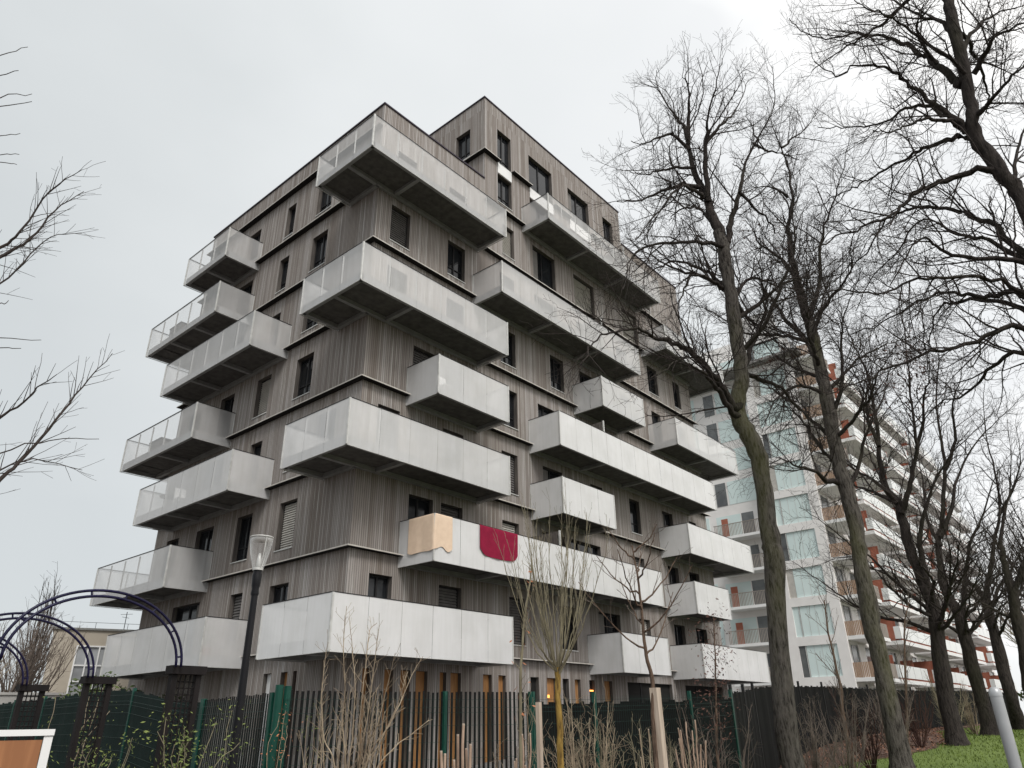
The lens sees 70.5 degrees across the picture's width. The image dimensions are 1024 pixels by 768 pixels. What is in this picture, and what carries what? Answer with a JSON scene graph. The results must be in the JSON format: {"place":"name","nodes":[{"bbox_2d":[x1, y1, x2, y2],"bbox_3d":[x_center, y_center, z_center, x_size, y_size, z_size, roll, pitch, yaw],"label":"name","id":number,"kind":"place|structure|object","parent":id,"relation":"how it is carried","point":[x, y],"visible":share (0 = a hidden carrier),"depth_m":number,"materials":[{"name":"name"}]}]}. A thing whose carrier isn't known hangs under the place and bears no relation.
{"place":"outdoors","nodes":[
{"label":"outdoors","id":0,"kind":"place"},
{"bbox_2d":[452,756,527,767],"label":"courtyard paving","id":1,"kind":"structure","parent":0,"point":[490,765],"depth_m":23.57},
{"bbox_2d":[0,611,81,691],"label":"background tree","id":2,"kind":"object","parent":1,"relation":"on","point":[18,676],"visible":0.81,"depth_m":28.08,"materials":[{"name":"plant"}]},
{"bbox_2d":[16,561,68,691],"bbox_3d":[-20.692,11.977,31.412,1.914,8.397,1.903,-21,-32,36],"label":"background tree","id":3,"kind":"object","parent":1,"relation":"on","point":[52,601],"visible":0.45,"depth_m":32.06,"materials":[{"name":"plant"}]},
{"bbox_2d":[0,595,86,691],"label":"background tree","id":4,"kind":"object","parent":1,"relation":"on","point":[42,655],"visible":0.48,"depth_m":29.36,"materials":[{"name":"plant"}]},
{"bbox_2d":[41,612,139,695],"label":"rendered house","id":5,"kind":"structure","parent":1,"relation":"on","point":[95,638],"depth_m":36.87,"materials":[{"name":"paint"}]},
{"bbox_2d":[66,645,104,695],"bbox_3d":[-21.503,14.864,36.712,0.657,3.010,1.540,-21,-32,36],"label":"window","id":6,"kind":"structure","parent":5,"relation":"in","point":[79,667],"depth_m":36.88,"materials":[{"name":"white glass"}]},
{"bbox_2d":[0,0,1023,713],"label":"sky","id":7,"kind":"structure","parent":0,"point":[195,111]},
{"bbox_2d":[833,725,1023,767],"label":"lawn","id":8,"kind":"structure","parent":0,"point":[991,763],"depth_m":19.00,"materials":[{"name":"green plant"}]},
{"bbox_2d":[519,19,868,767],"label":"bare tree","id":9,"kind":"object","parent":8,"relation":"on","point":[733,401],"visible":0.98,"depth_m":15.92,"materials":[{"name":"brown plant"}]},
{"bbox_2d":[655,73,954,767],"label":"bare tree","id":10,"kind":"object","parent":8,"relation":"on","point":[899,752],"visible":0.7,"depth_m":20.41,"materials":[{"name":"brown plant"}]},
{"bbox_2d":[796,697,845,767],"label":"bare shrub","id":11,"kind":"object","parent":8,"relation":"on","point":[815,759],"visible":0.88,"depth_m":14.79,"materials":[{"name":"plant"}]},
{"bbox_2d":[805,574,854,767],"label":"thin upright tree","id":12,"kind":"object","parent":8,"relation":"on","point":[835,672],"visible":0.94,"depth_m":17.18,"materials":[{"name":"brown plant"}]},
{"bbox_2d":[799,685,876,767],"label":"bare shrub","id":13,"kind":"object","parent":8,"relation":"on","point":[856,745],"visible":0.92,"depth_m":16.14,"materials":[{"name":"plant"}]},
{"bbox_2d":[826,684,884,767],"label":"bare shrub","id":14,"kind":"object","parent":8,"relation":"on","point":[876,754],"visible":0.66,"depth_m":17.70,"materials":[{"name":"plant"}]},
{"bbox_2d":[727,0,1023,452],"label":"bare tree","id":15,"kind":"object","parent":8,"relation":"on","point":[996,166],"visible":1,"depth_m":11.87,"materials":[{"name":"brown plant"}]},
{"bbox_2d":[743,234,1023,745],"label":"bare tree","id":16,"kind":"object","parent":8,"relation":"on","point":[954,731],"visible":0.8,"depth_m":23.89,"materials":[{"name":"brown plant"}]},
{"bbox_2d":[852,681,917,748],"bbox_3d":[10.218,9.115,19.752,1.651,2.069,1.226,-21,-32,36],"label":"bare shrub","id":17,"kind":"object","parent":8,"relation":"on","point":[906,727],"visible":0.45,"depth_m":19.76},
{"bbox_2d":[892,580,913,754],"bbox_3d":[11.332,8.031,20.776,1.456,4.774,0.622,1,-25,-4],"label":"bare tree","id":18,"kind":"object","parent":8,"relation":"on","point":[905,662],"visible":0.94,"depth_m":20.85,"materials":[{"name":"brown plant"}]},
{"bbox_2d":[857,261,1023,735],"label":"bare tree","id":19,"kind":"object","parent":8,"relation":"on","point":[988,723],"visible":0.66,"depth_m":28.46,"materials":[{"name":"brown plant"}]},
{"bbox_2d":[958,685,987,733],"bbox_3d":[17.765,12.576,28.198,1.788,2.010,1.542,7,-26,-16],"label":"bare shrub","id":20,"kind":"object","parent":8,"relation":"on","point":[971,723],"visible":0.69,"depth_m":27.80,"materials":[{"name":"plant"}]},
{"bbox_2d":[924,331,1023,729],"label":"bare tree","id":21,"kind":"object","parent":8,"relation":"on","point":[1016,716],"visible":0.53,"depth_m":31.93,"materials":[{"name":"brown plant"}]},
{"bbox_2d":[925,389,1023,692],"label":"bare tree","id":22,"kind":"object","parent":8,"relation":"on","point":[1016,616],"visible":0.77,"depth_m":26.82,"materials":[{"name":"brown plant"}]},
{"bbox_2d":[936,481,1023,612],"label":"background tree","id":23,"kind":"object","parent":8,"relation":"on","point":[1013,533],"visible":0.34,"depth_m":40.34,"materials":[{"name":"plant"}]},
{"bbox_3d":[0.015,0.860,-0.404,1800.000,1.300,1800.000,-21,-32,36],"label":"ground","id":24,"kind":"structure","parent":0,"visible":0},
{"bbox_2d":[0,729,54,767],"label":"framed board","id":25,"kind":"object","parent":24,"relation":"on","point":[19,753],"visible":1,"depth_m":3.20,"materials":[{"name":"brown wood"}]},
{"bbox_2d":[0,692,65,704],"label":"garden wall","id":26,"kind":"structure","parent":24,"relation":"on","point":[7,697],"depth_m":23.25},
{"bbox_2d":[0,47,124,493],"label":"bare tree","id":27,"kind":"object","parent":24,"relation":"on","point":[16,463],"visible":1,"depth_m":7.29,"materials":[{"name":"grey plant"}]},
{"bbox_2d":[0,688,201,767],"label":"fence","id":28,"kind":"object","parent":24,"relation":"on","point":[129,712],"visible":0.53,"depth_m":13.00,"materials":[{"name":"green metal"}]},
{"bbox_2d":[191,692,274,767],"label":"fence","id":29,"kind":"object","parent":24,"relation":"on","point":[205,704],"visible":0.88,"depth_m":9.40,"materials":[{"name":"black metal"}]},
{"bbox_2d":[89,96,770,767],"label":"apartment building","id":30,"kind":"structure","parent":24,"relation":"on","point":[361,366],"depth_m":28.96,"materials":[{"name":"grey wood"}]},
{"bbox_2d":[171,602,199,644],"bbox_3d":[-12.576,9.612,27.763,2.140,2.185,0.273,-21,-32,36],"label":"window","id":31,"kind":"structure","parent":30,"relation":"in","point":[190,611],"depth_m":28.41,"materials":[{"name":"glass"}]},
{"bbox_2d":[194,526,213,550],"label":"window","id":32,"kind":"structure","parent":30,"relation":"in","point":[203,541],"depth_m":29.27,"materials":[{"name":"glass"}]},
{"bbox_2d":[216,393,234,437],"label":"window","id":33,"kind":"structure","parent":30,"relation":"in","point":[224,420],"depth_m":31.45,"materials":[{"name":"glass"}]},
{"bbox_2d":[228,593,242,618],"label":"window","id":34,"kind":"structure","parent":30,"relation":"in","point":[235,600],"depth_m":26.09,"materials":[{"name":"metal"}]},
{"bbox_2d":[230,513,252,563],"bbox_3d":[-9.990,5.787,27.056,1.090,1.745,0.273,-21,-32,36],"label":"window","id":35,"kind":"structure","parent":30,"relation":"in","point":[240,550],"depth_m":27.30,"materials":[{"name":"glass"}]},
{"bbox_2d":[236,280,252,315],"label":"window","id":36,"kind":"structure","parent":30,"relation":"in","point":[243,302],"depth_m":34.03,"materials":[{"name":"metal"}]},
{"bbox_2d":[251,374,271,419],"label":"window","id":37,"kind":"structure","parent":30,"relation":"in","point":[260,408],"depth_m":29.76,"materials":[{"name":"metal"}]},
{"bbox_2d":[253,673,271,767],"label":"door panel","id":38,"kind":"structure","parent":30,"relation":"in","point":[267,677],"depth_m":23.21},
{"bbox_2d":[268,582,288,606],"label":"window","id":39,"kind":"structure","parent":30,"relation":"in","point":[279,592],"depth_m":24.63,"materials":[{"name":"glass"}]},
{"bbox_2d":[273,498,297,551],"bbox_3d":[-7.830,4.966,25.388,1.090,1.745,0.273,-21,-32,36],"label":"window","id":40,"kind":"structure","parent":30,"relation":"in","point":[287,514],"depth_m":25.58,"materials":[{"name":"metal"}]},
{"bbox_2d":[292,352,313,400],"bbox_3d":[-7.939,-0.275,27.870,1.140,1.745,0.273,-21,-32,36],"label":"window","id":41,"kind":"structure","parent":30,"relation":"in","point":[301,387],"depth_m":28.13,"materials":[{"name":"glass"}]},
{"bbox_2d":[308,229,327,272],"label":"window","id":42,"kind":"structure","parent":30,"relation":"in","point":[319,242],"depth_m":30.60,"materials":[{"name":"glass"}]},
{"bbox_2d":[367,573,391,627],"bbox_3d":[-4.265,6.926,22.870,0.273,1.745,0.990,-21,-32,36],"label":"window","id":43,"kind":"structure","parent":30,"relation":"in","point":[378,585],"depth_m":23.27,"materials":[{"name":"glass"}]},
{"bbox_2d":[379,669,392,767],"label":"door panel","id":44,"kind":"structure","parent":30,"relation":"in","point":[386,675],"depth_m":22.15,"materials":[{"name":"brown wood"}]},
{"bbox_2d":[389,204,410,250],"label":"window","id":45,"kind":"structure","parent":30,"relation":"in","point":[400,220],"depth_m":29.17,"materials":[{"name":"metal"}]},
{"bbox_2d":[398,670,409,767],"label":"door panel","id":46,"kind":"structure","parent":30,"relation":"in","point":[404,674],"depth_m":22.48,"materials":[{"name":"brown wood"}]},
{"bbox_2d":[413,671,427,767],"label":"door panel","id":47,"kind":"structure","parent":30,"relation":"in","point":[421,676],"depth_m":22.97,"materials":[{"name":"brown wood"}]},
{"bbox_2d":[408,494,432,518],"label":"window","id":48,"kind":"structure","parent":30,"relation":"in","point":[417,506],"depth_m":25.56,"materials":[{"name":"glass"}]},
{"bbox_2d":[407,513,452,554],"bbox_3d":[-2.683,5.000,23.788,1.245,1.202,0.827,-21,-32,36],"label":"towel","id":49,"kind":"object","parent":30,"relation":"hanging from","point":[429,532],"visible":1,"depth_m":23.48,"materials":[{"name":"fabric"}]},
{"bbox_2d":[438,585,460,608],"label":"window","id":50,"kind":"structure","parent":30,"relation":"in","point":[449,596],"depth_m":25.41,"materials":[{"name":"metal"}]},
{"bbox_2d":[449,673,460,766],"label":"door panel","id":51,"kind":"structure","parent":30,"relation":"in","point":[455,680],"depth_m":24.14,"materials":[{"name":"brown wood"}]},
{"bbox_2d":[447,240,465,283],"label":"window","id":52,"kind":"structure","parent":30,"relation":"in","point":[456,255],"depth_m":31.41,"materials":[{"name":"glass"}]},
{"bbox_2d":[456,129,469,159],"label":"window","id":53,"kind":"structure","parent":30,"relation":"in","point":[463,141],"depth_m":37.24,"materials":[{"name":"glass"}]},
{"bbox_2d":[483,674,491,761],"bbox_3d":[-0.902,11.513,24.926,0.160,2.800,0.450,-21,-32,36],"label":"door panel","id":54,"kind":"structure","parent":30,"relation":"in","point":[487,679],"depth_m":25.14,"materials":[{"name":"brown wood"}]},
{"bbox_2d":[480,525,517,560],"bbox_3d":[-0.473,5.627,25.389,0.130,1.056,2.000,-21,-32,36],"label":"blanket","id":55,"kind":"object","parent":30,"relation":"hanging from","point":[489,547],"visible":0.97,"depth_m":25.32,"materials":[{"name":"fabric"}]},
{"bbox_2d":[498,675,505,759],"bbox_3d":[-0.396,11.756,25.461,0.160,2.800,0.400,-21,-32,36],"label":"door panel","id":56,"kind":"structure","parent":30,"relation":"in","point":[501,678],"depth_m":25.79,"materials":[{"name":"brown wood"}]},
{"bbox_2d":[497,129,510,171],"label":"window","id":57,"kind":"structure","parent":30,"relation":"in","point":[503,143],"depth_m":37.32,"materials":[{"name":"glass"}]},
{"bbox_2d":[498,174,512,211],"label":"window","id":58,"kind":"structure","parent":30,"relation":"in","point":[504,187],"depth_m":36.16,"materials":[{"name":"glass"}]},
{"bbox_2d":[500,332,516,369],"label":"window","id":59,"kind":"structure","parent":30,"relation":"in","point":[509,360],"depth_m":32.54,"materials":[{"name":"glass"}]},
{"bbox_2d":[502,224,514,260],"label":"window","id":60,"kind":"structure","parent":30,"relation":"in","point":[508,242],"depth_m":34.99,"materials":[{"name":"metal"}]},
{"bbox_2d":[502,450,518,495],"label":"window","id":61,"kind":"structure","parent":30,"relation":"in","point":[513,458],"depth_m":30.11,"materials":[{"name":"metal"}]},
{"bbox_2d":[504,390,518,430],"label":"window","id":62,"kind":"structure","parent":30,"relation":"in","point":[512,424],"depth_m":31.39,"materials":[{"name":"glass"}]},
{"bbox_2d":[509,597,525,646],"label":"window","id":63,"kind":"structure","parent":30,"relation":"in","point":[513,609],"depth_m":27.71,"materials":[{"name":"metal"}]},
{"bbox_2d":[528,155,552,205],"bbox_3d":[1.462,-10.919,39.069,0.273,2.245,2.040,-21,-32,36],"label":"window","id":64,"kind":"structure","parent":30,"relation":"in","point":[540,178],"depth_m":39.40,"materials":[{"name":"glass"}]},
{"bbox_2d":[532,245,555,290],"bbox_3d":[1.551,-5.698,36.615,0.273,2.185,1.840,-21,-32,36],"label":"window","id":65,"kind":"structure","parent":30,"relation":"in","point":[543,265],"depth_m":36.98,"materials":[{"name":"glass"}]},
{"bbox_2d":[550,355,564,393],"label":"window","id":66,"kind":"structure","parent":30,"relation":"in","point":[558,386],"depth_m":34.96,"materials":[{"name":"glass"}]},
{"bbox_2d":[560,605,578,651],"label":"window","id":67,"kind":"structure","parent":30,"relation":"in","point":[570,630],"depth_m":30.02,"materials":[{"name":"glass"}]},
{"bbox_2d":[567,188,589,234],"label":"window","id":68,"kind":"structure","parent":30,"relation":"in","point":[583,214],"depth_m":41.85,"materials":[{"name":"glass"}]},
{"bbox_2d":[573,274,594,316],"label":"window","id":69,"kind":"structure","parent":30,"relation":"in","point":[578,282],"depth_m":39.31,"materials":[{"name":"glass"}]},
{"bbox_2d":[598,612,620,633],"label":"window","id":70,"kind":"structure","parent":30,"relation":"in","point":[615,618],"depth_m":32.28,"materials":[{"name":"glass"}]},
{"bbox_2d":[629,498,642,535],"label":"window","id":71,"kind":"structure","parent":30,"relation":"in","point":[634,505],"depth_m":36.68,"materials":[{"name":"glass"}]},
{"bbox_2d":[627,682,672,702],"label":"window","id":72,"kind":"structure","parent":30,"relation":"in","point":[637,692],"depth_m":32.78,"materials":[{"name":"glass"}]},
{"bbox_2d":[685,685,722,700],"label":"window","id":73,"kind":"structure","parent":30,"relation":"in","point":[703,689],"depth_m":36.68,"materials":[{"name":"glass"}]},
{"bbox_2d":[690,312,1017,692],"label":"white apartment building","id":74,"kind":"structure","parent":24,"relation":"on","point":[735,517],"depth_m":62.03,"materials":[{"name":"concrete"}]},
{"bbox_2d":[762,427,798,458],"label":"window","id":75,"kind":"structure","parent":74,"relation":"in","point":[789,447],"depth_m":62.74,"materials":[{"name":"glass"}]},
{"bbox_2d":[769,459,805,491],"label":"window","id":76,"kind":"structure","parent":74,"relation":"in","point":[793,480],"depth_m":61.46,"materials":[{"name":"glass"}]},
{"bbox_2d":[775,493,812,525],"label":"window","id":77,"kind":"structure","parent":74,"relation":"in","point":[789,504],"depth_m":60.28,"materials":[{"name":"glass"}]},
{"bbox_2d":[781,528,819,560],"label":"window","id":78,"kind":"structure","parent":74,"relation":"in","point":[790,540],"depth_m":58.97,"materials":[{"name":"glass"}]},
{"bbox_2d":[786,565,826,598],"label":"window","id":79,"kind":"structure","parent":74,"relation":"in","point":[801,586],"depth_m":57.78,"materials":[{"name":"glass"}]},
{"bbox_2d":[792,603,833,636],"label":"window","id":80,"kind":"structure","parent":74,"relation":"in","point":[810,627],"depth_m":56.55,"materials":[{"name":"glass"}]},
{"bbox_2d":[799,644,842,677],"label":"window","id":81,"kind":"structure","parent":74,"relation":"in","point":[810,662],"depth_m":55.33,"materials":[{"name":"glass"}]},
{"bbox_2d":[843,605,989,650],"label":"balcony","id":82,"kind":"structure","parent":74,"relation":"in","point":[853,615],"depth_m":57.67,"materials":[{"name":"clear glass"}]},
{"bbox_2d":[851,645,995,678],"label":"balcony","id":83,"kind":"structure","parent":74,"relation":"in","point":[860,653],"depth_m":58.07,"materials":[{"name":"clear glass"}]},
{"bbox_2d":[728,681,1009,767],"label":"screen fence","id":84,"kind":"object","parent":24,"relation":"on","point":[761,721],"visible":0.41,"depth_m":21.68,"materials":[{"name":"metal"}]},
{"bbox_2d":[780,724,979,767],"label":"planting bed","id":85,"kind":"object","parent":24,"relation":"on","point":[928,744],"visible":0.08,"depth_m":21.43,"materials":[{"name":"brown plant"}]},
{"bbox_2d":[6,684,49,740],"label":"trellis pillar","id":86,"kind":"structure","parent":85,"relation":"on","point":[40,689],"depth_m":7.67,"materials":[{"name":"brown wood"}]},
{"bbox_2d":[65,676,117,767],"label":"trellis pillar","id":87,"kind":"structure","parent":85,"relation":"on","point":[107,682],"depth_m":6.63,"materials":[{"name":"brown wood"}]},
{"bbox_2d":[0,612,94,677],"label":"pergola arch","id":88,"kind":"structure","parent":87,"relation":"attached to","point":[68,632],"depth_m":6.63,"materials":[{"name":"blue paint"}]},
{"bbox_2d":[38,729,149,767],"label":"climbing plant","id":89,"kind":"object","parent":85,"relation":"on","point":[87,746],"visible":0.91,"depth_m":6.36,"materials":[{"name":"green plant"}]},
{"bbox_2d":[153,665,206,767],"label":"trellis pillar","id":90,"kind":"structure","parent":85,"relation":"on","point":[196,672],"depth_m":5.68,"materials":[{"name":"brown wood"}]},
{"bbox_2d":[0,589,182,666],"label":"pergola arch","id":91,"kind":"structure","parent":90,"relation":"attached to","point":[9,628],"depth_m":5.39,"materials":[{"name":"blue paint"}]},
{"bbox_2d":[140,699,253,767],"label":"climbing plant","id":92,"kind":"object","parent":90,"relation":"attached to","point":[180,752],"visible":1,"depth_m":5.42,"materials":[{"name":"green plant"}]},
{"bbox_2d":[227,535,273,767],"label":"street lamp","id":93,"kind":"object","parent":85,"relation":"on","point":[257,570],"visible":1,"depth_m":7.98,"materials":[{"name":"metal"}]},
{"bbox_2d":[296,605,432,767],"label":"bare shrub","id":94,"kind":"object","parent":85,"relation":"on","point":[360,749],"visible":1,"depth_m":5.82,"materials":[{"name":"plant"}]},
{"bbox_2d":[266,685,533,767],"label":"fence","id":95,"kind":"object","parent":85,"relation":"on","point":[286,705],"visible":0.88,"depth_m":9.48,"materials":[{"name":"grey wood"}]},
{"bbox_2d":[440,723,471,767],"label":"pruned shrub","id":96,"kind":"object","parent":85,"relation":"on","point":[442,763],"visible":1,"depth_m":6.29,"materials":[{"name":"plant"}]},
{"bbox_2d":[509,550,534,767],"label":"lichened sapling","id":97,"kind":"object","parent":85,"relation":"on","point":[520,701],"visible":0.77,"depth_m":8.30,"materials":[{"name":"orange plant"}]},
{"bbox_2d":[535,702,543,767],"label":"wooden stake","id":98,"kind":"object","parent":85,"relation":"on","point":[539,733],"visible":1,"depth_m":7.20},
{"bbox_2d":[493,489,612,767],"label":"pollarded young tree","id":99,"kind":"object","parent":85,"relation":"on","point":[558,667],"visible":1,"depth_m":7.56,"materials":[{"name":"yellow plant"}]},
{"bbox_2d":[523,677,632,767],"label":"bare shrub","id":100,"kind":"object","parent":85,"relation":"on","point":[572,760],"visible":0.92,"depth_m":8.31,"materials":[{"name":"plant"}]},
{"bbox_2d":[564,707,633,767],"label":"bare shrub","id":101,"kind":"object","parent":85,"relation":"on","point":[578,726],"visible":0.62,"depth_m":9.16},
{"bbox_2d":[573,520,692,767],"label":"slender young tree","id":102,"kind":"object","parent":85,"relation":"on","point":[654,741],"visible":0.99,"depth_m":7.99,"materials":[{"name":"brown plant"}]},
{"bbox_2d":[532,689,741,767],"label":"fence","id":103,"kind":"object","parent":85,"relation":"on","point":[622,713],"visible":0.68,"depth_m":11.48,"materials":[{"name":"green metal"}]},
{"bbox_2d":[649,688,667,767],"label":"wooden stake","id":104,"kind":"object","parent":85,"relation":"on","point":[660,737],"visible":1,"depth_m":7.53,"materials":[{"name":"wood"}]},
{"bbox_2d":[622,707,704,767],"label":"bare shrub","id":105,"kind":"object","parent":85,"relation":"on","point":[670,752],"visible":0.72,"depth_m":9.73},
{"bbox_2d":[675,720,706,767],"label":"pruned shrub","id":106,"kind":"object","parent":85,"relation":"on","point":[681,746],"visible":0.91,"depth_m":10.21,"materials":[{"name":"plant"}]},
{"bbox_2d":[685,598,744,767],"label":"red leaved sapling","id":107,"kind":"object","parent":85,"relation":"on","point":[715,707],"visible":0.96,"depth_m":11.60,"materials":[{"name":"brown plant"}]},
{"bbox_2d":[675,686,761,767],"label":"bare shrub","id":108,"kind":"object","parent":85,"relation":"on","point":[724,760],"visible":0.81,"depth_m":11.60,"materials":[{"name":"plant"}]},
{"bbox_2d":[898,679,933,747],"bbox_3d":[12.117,9.975,21.904,1.284,1.960,1.597,-21,-32,36],"label":"bare shrub","id":109,"kind":"object","parent":85,"relation":"on","point":[915,731],"visible":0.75,"depth_m":21.75,"materials":[{"name":"plant"}]},
{"bbox_2d":[988,687,1022,767],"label":"bollard","id":110,"kind":"object","parent":24,"relation":"on","point":[1005,729],"visible":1,"depth_m":6.89,"materials":[{"name":"metal"}]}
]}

